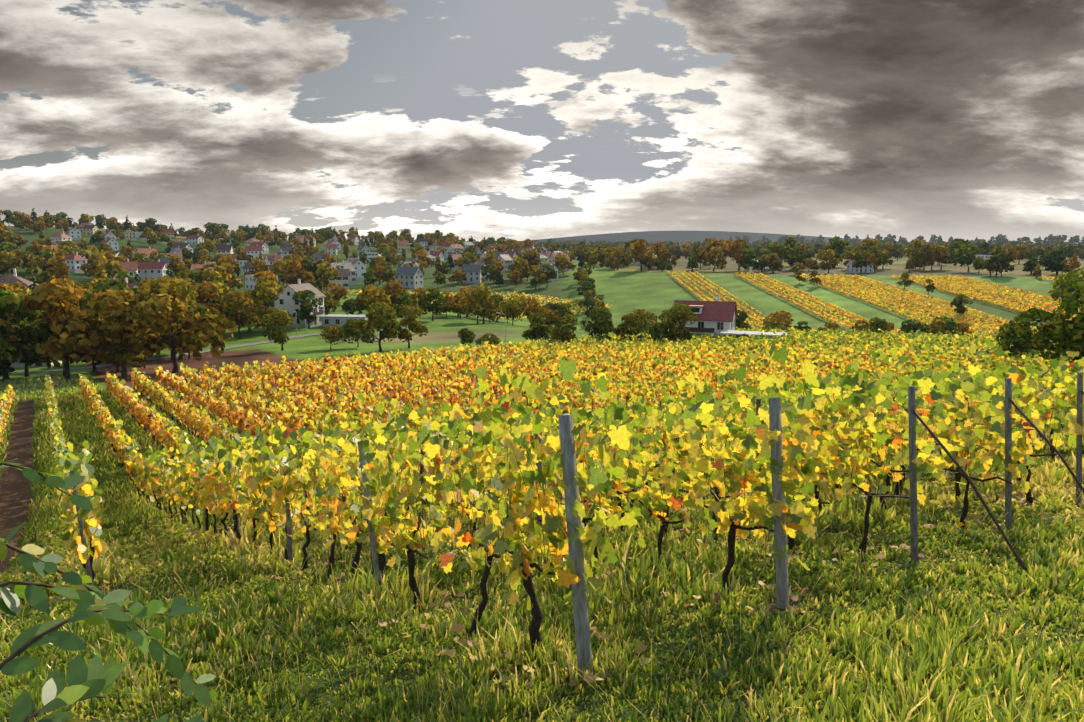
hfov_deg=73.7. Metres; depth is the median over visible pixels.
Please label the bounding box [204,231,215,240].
round tree
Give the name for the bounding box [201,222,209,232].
round tree
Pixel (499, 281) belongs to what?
conifer tree
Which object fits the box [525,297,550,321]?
tree
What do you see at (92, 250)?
round tree
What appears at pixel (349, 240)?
round tree
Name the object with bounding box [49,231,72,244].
village house
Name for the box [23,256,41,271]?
round tree
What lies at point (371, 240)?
poplar tree
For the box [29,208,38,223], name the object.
conifer tree
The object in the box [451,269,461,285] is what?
round tree
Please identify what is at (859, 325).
round tree
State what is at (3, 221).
round tree
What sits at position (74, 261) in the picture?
village house
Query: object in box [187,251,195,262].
conifer tree
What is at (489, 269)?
round tree
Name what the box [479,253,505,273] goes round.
round tree
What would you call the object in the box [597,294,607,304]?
round tree
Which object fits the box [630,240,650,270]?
round tree
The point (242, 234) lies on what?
round tree
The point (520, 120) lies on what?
sky
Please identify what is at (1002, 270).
round tree
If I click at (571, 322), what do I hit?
bush
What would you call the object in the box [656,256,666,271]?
conifer tree
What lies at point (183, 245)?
village house
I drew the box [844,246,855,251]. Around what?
round tree
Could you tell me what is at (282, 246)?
village house
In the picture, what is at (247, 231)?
conifer tree
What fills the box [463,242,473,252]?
village house
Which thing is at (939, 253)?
round tree
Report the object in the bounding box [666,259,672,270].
conifer tree
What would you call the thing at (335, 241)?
village house
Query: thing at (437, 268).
poplar tree
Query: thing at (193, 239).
village house
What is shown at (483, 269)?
village house
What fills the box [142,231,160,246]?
round tree
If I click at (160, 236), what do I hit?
round tree
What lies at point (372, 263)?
poplar tree
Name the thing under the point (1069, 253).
round tree
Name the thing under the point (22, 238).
round tree
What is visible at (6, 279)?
villa
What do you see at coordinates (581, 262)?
conifer tree
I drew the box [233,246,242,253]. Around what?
round tree
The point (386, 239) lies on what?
round tree
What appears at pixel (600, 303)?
round tree
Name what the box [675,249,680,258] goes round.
conifer tree
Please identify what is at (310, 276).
round tree
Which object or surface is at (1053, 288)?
round tree
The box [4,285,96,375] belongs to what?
round tree
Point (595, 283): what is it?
round tree
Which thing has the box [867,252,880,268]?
round tree
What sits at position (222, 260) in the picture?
round tree
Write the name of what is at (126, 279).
house
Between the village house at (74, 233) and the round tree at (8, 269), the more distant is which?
the village house at (74, 233)
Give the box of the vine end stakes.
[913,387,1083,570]
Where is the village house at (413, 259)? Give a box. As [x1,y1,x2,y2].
[407,256,421,262]
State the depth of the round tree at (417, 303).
231.46 m
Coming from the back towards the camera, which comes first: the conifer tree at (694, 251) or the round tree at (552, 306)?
the conifer tree at (694, 251)
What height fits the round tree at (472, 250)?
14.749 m
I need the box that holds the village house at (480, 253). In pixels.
[468,246,481,260]
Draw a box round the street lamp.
[496,312,505,342]
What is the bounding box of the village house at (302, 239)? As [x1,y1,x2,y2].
[298,236,308,247]
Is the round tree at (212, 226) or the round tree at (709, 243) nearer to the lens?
the round tree at (709, 243)
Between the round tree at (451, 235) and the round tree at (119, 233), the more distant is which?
the round tree at (451, 235)
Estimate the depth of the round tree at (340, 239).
730.13 m
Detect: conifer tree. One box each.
[0,361,10,375]
[25,275,36,292]
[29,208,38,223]
[42,251,53,281]
[95,219,104,228]
[123,216,132,229]
[133,272,140,283]
[164,263,173,276]
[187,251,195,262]
[244,225,251,237]
[313,260,321,282]
[447,251,454,269]
[495,270,503,286]
[578,257,584,266]
[611,258,618,270]
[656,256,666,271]
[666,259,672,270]
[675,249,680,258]
[687,248,698,270]
[688,244,697,259]
[810,259,819,269]
[904,252,915,271]
[948,243,960,261]
[1021,251,1040,273]
[1032,262,1041,277]
[1045,247,1066,274]
[1071,252,1079,267]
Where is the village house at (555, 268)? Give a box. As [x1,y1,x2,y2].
[538,263,558,280]
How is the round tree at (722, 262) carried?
on the ground at (630, 288)
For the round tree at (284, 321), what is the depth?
142.91 m
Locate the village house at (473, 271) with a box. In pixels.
[462,261,481,283]
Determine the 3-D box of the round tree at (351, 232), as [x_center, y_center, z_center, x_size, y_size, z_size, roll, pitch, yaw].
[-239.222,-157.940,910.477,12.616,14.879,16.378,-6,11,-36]
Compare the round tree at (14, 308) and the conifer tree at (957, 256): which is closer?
the round tree at (14, 308)
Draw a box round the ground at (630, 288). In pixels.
[0,226,1083,721]
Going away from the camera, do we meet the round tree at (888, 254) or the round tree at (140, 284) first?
the round tree at (140, 284)
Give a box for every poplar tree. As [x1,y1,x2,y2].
[45,236,52,244]
[54,256,70,283]
[62,218,68,233]
[95,261,107,281]
[99,242,106,250]
[181,248,187,257]
[303,238,306,249]
[309,237,313,245]
[343,243,348,259]
[369,234,373,244]
[369,258,376,283]
[376,256,382,283]
[401,249,404,261]
[434,256,440,272]
[525,251,530,263]
[614,248,621,269]
[624,253,629,267]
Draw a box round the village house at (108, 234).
[102,230,115,239]
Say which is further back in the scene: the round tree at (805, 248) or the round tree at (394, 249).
the round tree at (394, 249)
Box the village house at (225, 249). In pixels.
[216,243,233,253]
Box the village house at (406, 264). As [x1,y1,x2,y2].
[400,260,423,277]
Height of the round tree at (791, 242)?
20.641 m
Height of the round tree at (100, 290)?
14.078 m
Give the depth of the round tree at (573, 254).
651.40 m
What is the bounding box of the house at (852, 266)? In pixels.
[846,260,873,272]
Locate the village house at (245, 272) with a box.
[241,260,259,278]
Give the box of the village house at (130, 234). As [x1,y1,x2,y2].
[121,228,135,239]
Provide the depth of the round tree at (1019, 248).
551.73 m
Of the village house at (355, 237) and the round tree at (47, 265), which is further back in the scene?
the village house at (355, 237)
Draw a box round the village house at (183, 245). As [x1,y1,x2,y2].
[170,241,192,251]
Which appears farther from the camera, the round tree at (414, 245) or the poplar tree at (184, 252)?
the round tree at (414, 245)
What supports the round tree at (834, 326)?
on the ground at (630, 288)
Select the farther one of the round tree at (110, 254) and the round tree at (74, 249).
the round tree at (74, 249)
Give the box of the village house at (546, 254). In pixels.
[542,250,549,261]
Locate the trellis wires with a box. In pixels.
[85,388,1076,574]
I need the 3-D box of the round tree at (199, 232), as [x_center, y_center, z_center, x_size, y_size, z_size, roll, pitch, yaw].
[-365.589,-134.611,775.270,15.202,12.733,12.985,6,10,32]
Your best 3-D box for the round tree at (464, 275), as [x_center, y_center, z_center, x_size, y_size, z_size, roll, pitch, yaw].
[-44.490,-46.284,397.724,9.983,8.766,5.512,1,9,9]
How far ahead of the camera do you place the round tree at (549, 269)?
389.41 m
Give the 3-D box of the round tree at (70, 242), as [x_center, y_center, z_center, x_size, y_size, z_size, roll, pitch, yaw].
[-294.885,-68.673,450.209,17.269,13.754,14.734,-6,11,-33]
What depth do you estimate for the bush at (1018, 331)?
79.57 m
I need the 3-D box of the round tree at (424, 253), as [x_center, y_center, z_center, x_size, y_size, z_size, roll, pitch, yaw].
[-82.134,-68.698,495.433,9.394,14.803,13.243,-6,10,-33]
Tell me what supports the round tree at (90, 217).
on the ground at (630, 288)
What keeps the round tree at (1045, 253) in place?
on the ground at (630, 288)
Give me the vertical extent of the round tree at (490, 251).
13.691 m
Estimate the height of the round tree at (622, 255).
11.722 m
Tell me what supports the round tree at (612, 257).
on the ground at (630, 288)
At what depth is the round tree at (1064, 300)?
53.51 m
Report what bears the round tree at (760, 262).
on the ground at (630, 288)
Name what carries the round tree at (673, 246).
on the ground at (630, 288)
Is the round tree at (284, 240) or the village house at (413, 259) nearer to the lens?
the village house at (413, 259)
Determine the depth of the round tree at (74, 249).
404.42 m
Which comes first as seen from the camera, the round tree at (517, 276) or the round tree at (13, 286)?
the round tree at (13, 286)
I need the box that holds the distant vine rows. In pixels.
[345,271,1076,336]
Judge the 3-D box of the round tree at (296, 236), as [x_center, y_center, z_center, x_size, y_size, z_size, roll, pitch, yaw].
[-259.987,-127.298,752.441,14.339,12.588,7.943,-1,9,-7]
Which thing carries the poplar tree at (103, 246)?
on the ground at (630, 288)
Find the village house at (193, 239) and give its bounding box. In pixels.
[185,235,203,244]
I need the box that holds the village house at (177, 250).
[169,245,181,252]
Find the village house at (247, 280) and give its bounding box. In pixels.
[244,275,277,292]
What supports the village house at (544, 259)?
on the ground at (630, 288)
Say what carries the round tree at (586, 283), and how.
on the ground at (630, 288)
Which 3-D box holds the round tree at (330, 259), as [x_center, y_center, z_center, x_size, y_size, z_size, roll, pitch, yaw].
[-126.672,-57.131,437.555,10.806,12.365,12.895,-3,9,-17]
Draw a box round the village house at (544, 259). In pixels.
[531,250,547,265]
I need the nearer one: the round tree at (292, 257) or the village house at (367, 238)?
the round tree at (292, 257)
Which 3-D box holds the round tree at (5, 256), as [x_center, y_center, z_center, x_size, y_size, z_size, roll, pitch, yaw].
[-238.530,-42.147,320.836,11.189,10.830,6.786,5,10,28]
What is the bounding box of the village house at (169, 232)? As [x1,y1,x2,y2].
[163,227,174,240]
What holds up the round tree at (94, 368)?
on the ground at (630, 288)
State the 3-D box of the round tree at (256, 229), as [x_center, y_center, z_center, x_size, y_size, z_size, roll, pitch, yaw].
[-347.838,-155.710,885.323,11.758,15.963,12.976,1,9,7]
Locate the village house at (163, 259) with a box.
[156,255,178,274]
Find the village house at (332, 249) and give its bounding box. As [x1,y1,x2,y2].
[326,242,337,255]
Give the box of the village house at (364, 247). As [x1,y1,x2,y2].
[357,243,370,253]
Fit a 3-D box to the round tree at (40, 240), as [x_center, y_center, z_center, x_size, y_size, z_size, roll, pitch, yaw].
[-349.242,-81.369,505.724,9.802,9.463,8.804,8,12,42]
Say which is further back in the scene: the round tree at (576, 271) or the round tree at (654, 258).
the round tree at (654, 258)
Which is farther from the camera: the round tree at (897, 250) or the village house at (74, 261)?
the round tree at (897, 250)
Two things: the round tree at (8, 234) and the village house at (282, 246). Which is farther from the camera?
the village house at (282, 246)
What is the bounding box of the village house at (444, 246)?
[441,241,449,251]
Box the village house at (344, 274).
[322,266,349,290]
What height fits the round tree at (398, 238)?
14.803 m
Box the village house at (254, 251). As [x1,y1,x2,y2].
[245,245,262,258]
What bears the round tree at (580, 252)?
on the ground at (630, 288)
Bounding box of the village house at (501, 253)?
[494,250,512,258]
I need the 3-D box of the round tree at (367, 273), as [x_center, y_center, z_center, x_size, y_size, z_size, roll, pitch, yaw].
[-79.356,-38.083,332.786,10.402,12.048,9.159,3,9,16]
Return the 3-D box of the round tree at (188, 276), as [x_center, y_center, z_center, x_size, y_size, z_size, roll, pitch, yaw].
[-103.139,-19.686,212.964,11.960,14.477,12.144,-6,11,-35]
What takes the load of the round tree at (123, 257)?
on the ground at (630, 288)
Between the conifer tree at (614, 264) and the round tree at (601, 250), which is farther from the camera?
the round tree at (601, 250)
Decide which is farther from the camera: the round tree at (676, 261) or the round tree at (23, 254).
the round tree at (676, 261)
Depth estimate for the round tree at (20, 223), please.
606.65 m
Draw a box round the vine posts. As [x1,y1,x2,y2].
[0,341,1082,677]
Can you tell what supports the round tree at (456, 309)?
on the ground at (630, 288)
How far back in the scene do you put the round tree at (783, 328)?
216.13 m
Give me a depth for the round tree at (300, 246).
601.47 m
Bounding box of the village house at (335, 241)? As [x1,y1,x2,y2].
[327,238,340,251]
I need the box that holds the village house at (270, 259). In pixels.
[264,252,281,264]
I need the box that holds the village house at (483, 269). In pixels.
[474,259,488,274]
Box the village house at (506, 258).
[498,252,511,270]
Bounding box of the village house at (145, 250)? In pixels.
[137,246,156,253]
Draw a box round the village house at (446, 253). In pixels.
[444,251,455,258]
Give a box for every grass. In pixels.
[0,355,1067,534]
[0,432,1083,721]
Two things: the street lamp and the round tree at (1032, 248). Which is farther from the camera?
the round tree at (1032, 248)
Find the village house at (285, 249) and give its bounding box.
[283,245,293,254]
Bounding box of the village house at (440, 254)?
[430,249,444,262]
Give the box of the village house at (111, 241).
[104,236,118,250]
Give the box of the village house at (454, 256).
[446,252,460,268]
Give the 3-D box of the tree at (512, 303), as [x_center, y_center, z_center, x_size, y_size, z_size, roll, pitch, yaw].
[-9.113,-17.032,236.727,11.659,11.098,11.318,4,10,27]
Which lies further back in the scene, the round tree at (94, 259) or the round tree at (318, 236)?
the round tree at (318, 236)
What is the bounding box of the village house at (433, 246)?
[429,241,440,250]
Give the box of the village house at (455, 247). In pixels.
[447,244,463,254]
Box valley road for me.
[15,326,428,373]
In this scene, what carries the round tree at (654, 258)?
on the ground at (630, 288)
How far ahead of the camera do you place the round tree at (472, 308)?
209.38 m
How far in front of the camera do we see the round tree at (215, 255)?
470.55 m
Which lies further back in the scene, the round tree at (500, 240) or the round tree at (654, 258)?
the round tree at (500, 240)
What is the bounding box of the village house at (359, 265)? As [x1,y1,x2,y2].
[348,257,365,279]
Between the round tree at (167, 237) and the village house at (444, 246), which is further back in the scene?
the village house at (444, 246)
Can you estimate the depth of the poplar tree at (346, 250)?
600.12 m
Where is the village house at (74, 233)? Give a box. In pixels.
[66,226,81,240]
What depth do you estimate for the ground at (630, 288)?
155.98 m
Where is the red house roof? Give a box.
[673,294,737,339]
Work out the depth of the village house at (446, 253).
651.13 m
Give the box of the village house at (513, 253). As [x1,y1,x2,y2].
[504,249,516,256]
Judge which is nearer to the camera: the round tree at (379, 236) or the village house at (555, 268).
the village house at (555, 268)
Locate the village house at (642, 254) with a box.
[635,249,650,264]
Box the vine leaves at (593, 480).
[286,341,1043,626]
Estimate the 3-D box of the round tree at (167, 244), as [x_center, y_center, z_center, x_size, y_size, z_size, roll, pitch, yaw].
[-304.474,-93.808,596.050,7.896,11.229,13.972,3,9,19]
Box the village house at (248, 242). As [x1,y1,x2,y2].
[245,236,260,245]
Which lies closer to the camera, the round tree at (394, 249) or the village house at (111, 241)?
the village house at (111, 241)
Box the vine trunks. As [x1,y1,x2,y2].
[0,383,1083,659]
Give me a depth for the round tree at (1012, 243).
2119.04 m
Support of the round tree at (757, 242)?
on the ground at (630, 288)
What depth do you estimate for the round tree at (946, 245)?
738.72 m
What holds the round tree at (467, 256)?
on the ground at (630, 288)
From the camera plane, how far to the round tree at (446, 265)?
443.56 m
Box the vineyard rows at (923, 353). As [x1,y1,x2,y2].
[0,326,1082,505]
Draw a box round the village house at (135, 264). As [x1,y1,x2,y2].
[107,258,138,280]
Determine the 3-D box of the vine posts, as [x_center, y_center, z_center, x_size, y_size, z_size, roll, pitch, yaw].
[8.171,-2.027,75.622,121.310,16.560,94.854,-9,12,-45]
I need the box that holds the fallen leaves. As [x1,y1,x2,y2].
[45,448,1083,689]
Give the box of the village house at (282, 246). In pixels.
[280,243,295,249]
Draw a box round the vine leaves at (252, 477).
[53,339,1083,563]
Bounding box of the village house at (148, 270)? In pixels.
[138,259,169,281]
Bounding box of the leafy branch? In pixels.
[0,458,216,721]
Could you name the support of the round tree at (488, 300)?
on the ground at (630, 288)
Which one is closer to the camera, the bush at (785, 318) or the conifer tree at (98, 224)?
the bush at (785, 318)
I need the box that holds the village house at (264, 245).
[250,241,268,253]
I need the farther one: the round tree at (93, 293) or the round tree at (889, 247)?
the round tree at (889, 247)
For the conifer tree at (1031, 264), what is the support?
on the ground at (630, 288)
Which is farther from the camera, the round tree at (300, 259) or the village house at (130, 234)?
the village house at (130, 234)
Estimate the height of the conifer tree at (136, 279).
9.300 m
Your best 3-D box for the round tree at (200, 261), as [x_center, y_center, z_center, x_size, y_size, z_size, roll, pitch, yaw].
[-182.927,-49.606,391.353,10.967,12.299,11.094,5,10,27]
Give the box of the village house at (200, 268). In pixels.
[188,261,212,272]
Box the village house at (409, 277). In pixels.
[394,264,423,288]
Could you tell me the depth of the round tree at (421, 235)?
947.32 m
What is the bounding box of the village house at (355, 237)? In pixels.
[347,234,358,244]
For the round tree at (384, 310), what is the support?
on the ground at (630, 288)
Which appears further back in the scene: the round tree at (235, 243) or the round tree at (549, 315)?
the round tree at (235, 243)
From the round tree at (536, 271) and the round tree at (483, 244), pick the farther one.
the round tree at (483, 244)
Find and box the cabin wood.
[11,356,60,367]
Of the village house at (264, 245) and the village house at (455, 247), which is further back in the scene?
the village house at (455, 247)
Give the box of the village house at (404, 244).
[397,240,409,251]
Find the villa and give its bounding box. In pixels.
[0,268,34,288]
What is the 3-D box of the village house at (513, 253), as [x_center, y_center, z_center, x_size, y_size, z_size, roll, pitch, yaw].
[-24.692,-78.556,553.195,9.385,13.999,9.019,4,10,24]
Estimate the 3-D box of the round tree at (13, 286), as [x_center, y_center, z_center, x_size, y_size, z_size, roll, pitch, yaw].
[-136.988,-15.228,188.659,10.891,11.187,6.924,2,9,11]
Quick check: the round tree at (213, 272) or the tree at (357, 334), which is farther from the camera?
the round tree at (213, 272)
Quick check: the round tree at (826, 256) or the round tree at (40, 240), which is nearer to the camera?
the round tree at (826, 256)
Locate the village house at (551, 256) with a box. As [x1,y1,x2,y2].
[548,251,568,271]
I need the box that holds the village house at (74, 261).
[65,252,83,272]
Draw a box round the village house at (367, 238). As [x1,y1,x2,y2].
[363,235,373,243]
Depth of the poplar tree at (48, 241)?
485.19 m
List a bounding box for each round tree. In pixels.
[0,210,15,224]
[0,219,6,224]
[0,227,9,246]
[0,228,19,245]
[0,251,26,273]
[0,254,13,273]
[0,272,108,379]
[0,283,8,289]
[0,288,25,378]
[0,289,36,376]
[0,309,9,367]
[1,242,23,254]
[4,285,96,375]
[5,281,29,291]
[7,214,18,227]
[9,249,33,266]
[11,235,27,246]
[14,220,24,230]
[17,215,31,230]
[18,251,30,269]
[18,268,43,281]
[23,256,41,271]
[27,241,39,251]
[29,221,43,232]
[30,243,41,251]
[31,216,48,227]
[31,222,46,232]
[31,250,66,270]
[34,245,68,267]
[36,238,45,244]
[36,258,55,270]
[37,216,54,227]
[38,258,73,281]
[49,244,81,254]
[53,215,62,222]
[57,222,62,229]
[58,212,74,224]
[58,240,84,255]
[60,315,96,371]
[70,222,77,227]
[71,289,163,377]
[73,295,98,306]
[77,236,91,249]
[78,253,108,275]
[79,214,95,222]
[80,214,87,222]
[84,258,135,281]
[85,275,108,288]
[85,289,100,305]
[86,246,98,254]
[89,230,104,244]
[91,282,120,293]
[91,313,153,376]
[93,278,134,299]
[97,214,110,229]
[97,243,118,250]
[104,219,116,228]
[105,251,117,257]
[107,217,121,224]
[112,255,137,262]
[113,229,125,240]
[114,269,134,282]
[116,245,138,258]
[131,250,150,261]
[132,226,139,231]
[132,278,160,290]
[133,277,221,372]
[136,222,144,231]
[138,228,158,242]
[142,218,163,231]
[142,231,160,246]
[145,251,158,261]
[145,281,211,358]
[148,274,176,282]
[150,253,169,261]
[158,234,165,243]
[163,235,172,242]
[164,240,176,250]
[165,255,190,273]
[171,262,189,275]
[173,270,203,281]
[178,228,186,236]
[184,229,190,236]
[190,226,201,234]
[192,243,204,253]
[193,247,212,261]
[194,258,209,263]
[194,270,228,287]
[194,281,233,338]
[196,230,206,238]
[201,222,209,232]
[201,273,223,288]
[201,281,242,334]
[203,238,219,253]
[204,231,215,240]
[204,262,241,289]
[206,224,223,230]
[210,227,223,237]
[211,253,222,261]
[211,257,240,268]
[216,231,231,244]
[216,291,257,338]
[218,223,227,228]
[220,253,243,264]
[228,287,237,293]
[229,233,240,241]
[230,239,239,247]
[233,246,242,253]
[234,231,245,241]
[238,226,246,232]
[238,249,250,260]
[243,292,267,331]
[244,278,301,332]
[245,257,271,274]
[245,271,281,292]
[251,232,268,240]
[252,227,260,232]
[258,224,268,231]
[267,236,278,245]
[267,259,292,286]
[269,309,298,350]
[271,263,287,282]
[274,237,286,245]
[276,231,285,242]
[280,260,306,283]
[282,255,298,262]
[285,233,298,241]
[286,247,302,254]
[288,238,302,245]
[292,288,323,328]
[295,244,306,256]
[295,256,309,270]
[296,271,319,285]
[301,254,319,272]
[308,246,323,254]
[311,232,323,245]
[315,229,323,234]
[315,261,340,288]
[317,253,331,262]
[320,289,338,313]
[321,282,351,311]
[324,229,333,241]
[324,256,338,262]
[335,233,346,242]
[336,236,344,243]
[345,238,355,244]
[346,230,357,234]
[349,252,356,257]
[353,300,409,351]
[355,250,370,262]
[357,284,375,311]
[359,287,395,330]
[360,265,379,284]
[371,240,381,248]
[373,249,389,264]
[374,233,384,240]
[374,255,392,266]
[375,243,392,252]
[376,265,387,284]
[377,264,397,283]
[378,236,393,244]
[382,278,404,306]
[388,232,399,237]
[389,253,400,264]
[389,289,425,318]
[390,246,397,255]
[395,235,407,240]
[397,305,423,347]
[402,229,412,237]
[408,237,417,244]
[408,243,423,254]
[411,246,422,257]
[411,288,429,313]
[413,260,430,273]
[415,252,430,264]
[417,233,427,238]
[417,285,455,320]
[419,250,429,263]
[429,271,442,286]
[433,230,441,240]
[435,261,450,276]
[435,292,460,317]
[444,232,459,242]
[447,296,465,317]
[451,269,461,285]
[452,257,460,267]
[452,286,472,316]
[452,291,470,318]
[455,269,469,284]
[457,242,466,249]
[457,255,468,268]
[460,252,476,263]
[463,285,501,323]
[465,246,479,255]
[468,288,491,323]
[479,242,487,248]
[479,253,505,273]
[482,249,497,254]
[484,307,499,323]
[485,265,502,284]
[489,294,509,321]
[490,261,506,278]
[494,245,507,251]
[497,238,504,244]
[508,256,525,271]
[509,258,529,281]
[510,271,521,284]
[515,241,524,247]
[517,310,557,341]
[524,239,535,247]
[525,265,547,288]
[526,250,542,265]
[537,262,555,286]
[543,309,558,326]
[549,301,554,328]
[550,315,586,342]
[551,254,568,272]
[554,303,579,324]
[557,255,570,274]
[569,251,576,260]
[571,267,584,279]
[575,280,598,297]
[577,248,586,263]
[577,271,591,288]
[577,273,595,287]
[578,289,597,310]
[580,265,592,274]
[582,308,616,341]
[584,250,601,268]
[586,298,595,309]
[586,306,606,330]
[587,278,599,292]
[588,299,609,309]
[594,252,604,266]
[596,248,607,260]
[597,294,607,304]
[602,248,615,258]
[602,254,619,269]
[619,313,645,341]
[620,251,631,264]
[622,239,638,262]
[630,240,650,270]
[640,250,659,268]
[652,242,662,250]
[655,247,674,265]
[664,303,696,338]
[668,255,679,266]
[669,242,682,251]
[683,244,691,256]
[691,245,709,268]
[698,246,729,270]
[701,239,719,256]
[717,239,732,258]
[717,256,727,265]
[727,239,749,270]
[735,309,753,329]
[736,247,765,271]
[751,240,761,245]
[756,258,766,271]
[760,253,784,272]
[763,257,783,272]
[764,242,790,260]
[774,325,787,330]
[783,238,798,265]
[783,246,806,269]
[790,262,804,272]
[795,270,804,283]
[796,243,812,258]
[796,321,811,330]
[804,258,813,267]
[808,245,815,254]
[809,270,820,286]
[812,243,823,254]
[816,249,840,273]
[820,321,843,332]
[822,237,848,266]
[839,250,855,264]
[842,234,848,240]
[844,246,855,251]
[849,248,871,273]
[852,320,868,332]
[860,239,875,253]
[864,246,889,270]
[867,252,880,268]
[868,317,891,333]
[869,319,886,332]
[877,250,893,268]
[883,242,894,252]
[891,243,904,259]
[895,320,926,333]
[896,272,914,288]
[900,238,924,258]
[901,237,908,243]
[906,255,925,269]
[914,244,932,269]
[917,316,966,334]
[919,244,947,269]
[921,279,936,294]
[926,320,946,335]
[932,245,955,269]
[941,242,952,248]
[945,237,953,241]
[947,293,973,317]
[950,239,964,261]
[953,322,976,334]
[954,242,968,261]
[958,245,986,271]
[973,257,985,273]
[976,239,985,245]
[977,242,991,249]
[981,246,1017,275]
[981,257,994,275]
[988,255,1012,275]
[997,240,1004,246]
[1002,270,1083,370]
[1010,241,1018,245]
[1013,243,1031,263]
[1028,245,1039,253]
[1033,246,1045,259]
[1034,238,1042,242]
[1037,253,1052,268]
[1038,250,1056,266]
[1046,245,1053,250]
[1050,275,1083,291]
[1057,241,1071,250]
[1058,245,1066,251]
[1060,235,1065,240]
[1060,259,1075,272]
[1061,245,1081,258]
[1070,236,1078,244]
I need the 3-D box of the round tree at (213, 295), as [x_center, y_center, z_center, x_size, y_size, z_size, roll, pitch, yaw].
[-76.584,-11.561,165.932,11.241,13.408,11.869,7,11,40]
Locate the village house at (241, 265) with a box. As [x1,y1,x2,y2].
[239,261,246,271]
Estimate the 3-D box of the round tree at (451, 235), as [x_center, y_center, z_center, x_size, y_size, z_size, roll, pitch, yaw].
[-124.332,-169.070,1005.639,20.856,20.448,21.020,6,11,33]
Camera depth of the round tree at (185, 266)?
384.26 m
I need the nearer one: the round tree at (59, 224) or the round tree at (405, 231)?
the round tree at (59, 224)
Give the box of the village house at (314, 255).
[309,250,328,267]
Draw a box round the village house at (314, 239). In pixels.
[301,235,315,245]
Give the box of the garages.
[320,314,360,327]
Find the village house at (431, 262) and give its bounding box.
[426,251,435,267]
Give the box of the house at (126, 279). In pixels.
[90,277,136,287]
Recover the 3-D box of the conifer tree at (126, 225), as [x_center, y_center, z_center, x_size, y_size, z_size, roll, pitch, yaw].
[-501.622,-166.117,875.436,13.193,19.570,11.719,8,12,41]
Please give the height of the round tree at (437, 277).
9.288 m
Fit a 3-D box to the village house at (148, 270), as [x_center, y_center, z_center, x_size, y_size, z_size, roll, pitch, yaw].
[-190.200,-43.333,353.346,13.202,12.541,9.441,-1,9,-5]
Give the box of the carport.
[720,330,786,337]
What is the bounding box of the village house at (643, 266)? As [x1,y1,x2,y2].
[642,253,656,267]
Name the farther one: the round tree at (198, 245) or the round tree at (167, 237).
the round tree at (167, 237)
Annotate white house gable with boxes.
[274,279,325,327]
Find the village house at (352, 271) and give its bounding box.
[327,260,356,284]
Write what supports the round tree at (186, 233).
on the ground at (630, 288)
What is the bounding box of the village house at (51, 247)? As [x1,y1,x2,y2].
[41,243,60,249]
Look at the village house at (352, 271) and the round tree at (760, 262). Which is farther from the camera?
the round tree at (760, 262)
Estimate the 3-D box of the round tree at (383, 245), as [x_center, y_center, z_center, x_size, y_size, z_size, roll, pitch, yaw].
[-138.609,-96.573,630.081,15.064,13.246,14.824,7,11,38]
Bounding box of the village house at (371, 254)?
[365,252,379,261]
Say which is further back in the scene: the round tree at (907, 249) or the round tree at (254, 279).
the round tree at (907, 249)
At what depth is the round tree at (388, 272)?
352.04 m
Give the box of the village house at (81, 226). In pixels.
[77,222,92,232]
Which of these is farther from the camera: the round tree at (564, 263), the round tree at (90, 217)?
the round tree at (90, 217)
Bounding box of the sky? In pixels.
[0,0,1083,242]
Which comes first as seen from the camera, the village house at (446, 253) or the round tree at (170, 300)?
the round tree at (170, 300)
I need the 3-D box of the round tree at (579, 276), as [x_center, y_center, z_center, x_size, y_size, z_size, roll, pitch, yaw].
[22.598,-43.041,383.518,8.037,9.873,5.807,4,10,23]
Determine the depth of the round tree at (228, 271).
287.47 m
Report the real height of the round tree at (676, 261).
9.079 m
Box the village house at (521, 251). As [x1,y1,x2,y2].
[511,248,525,255]
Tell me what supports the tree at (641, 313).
on the ground at (630, 288)
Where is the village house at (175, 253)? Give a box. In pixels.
[160,251,181,260]
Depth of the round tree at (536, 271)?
380.85 m
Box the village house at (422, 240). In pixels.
[418,238,427,249]
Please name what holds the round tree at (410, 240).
on the ground at (630, 288)
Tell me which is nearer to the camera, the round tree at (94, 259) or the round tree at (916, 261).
the round tree at (94, 259)
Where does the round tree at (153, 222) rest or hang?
on the ground at (630, 288)
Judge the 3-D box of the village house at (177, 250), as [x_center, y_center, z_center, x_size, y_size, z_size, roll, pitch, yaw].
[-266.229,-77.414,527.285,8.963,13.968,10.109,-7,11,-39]
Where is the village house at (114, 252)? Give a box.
[104,249,123,255]
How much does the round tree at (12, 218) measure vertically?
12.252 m
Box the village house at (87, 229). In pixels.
[82,224,99,236]
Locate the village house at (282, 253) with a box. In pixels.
[274,250,285,256]

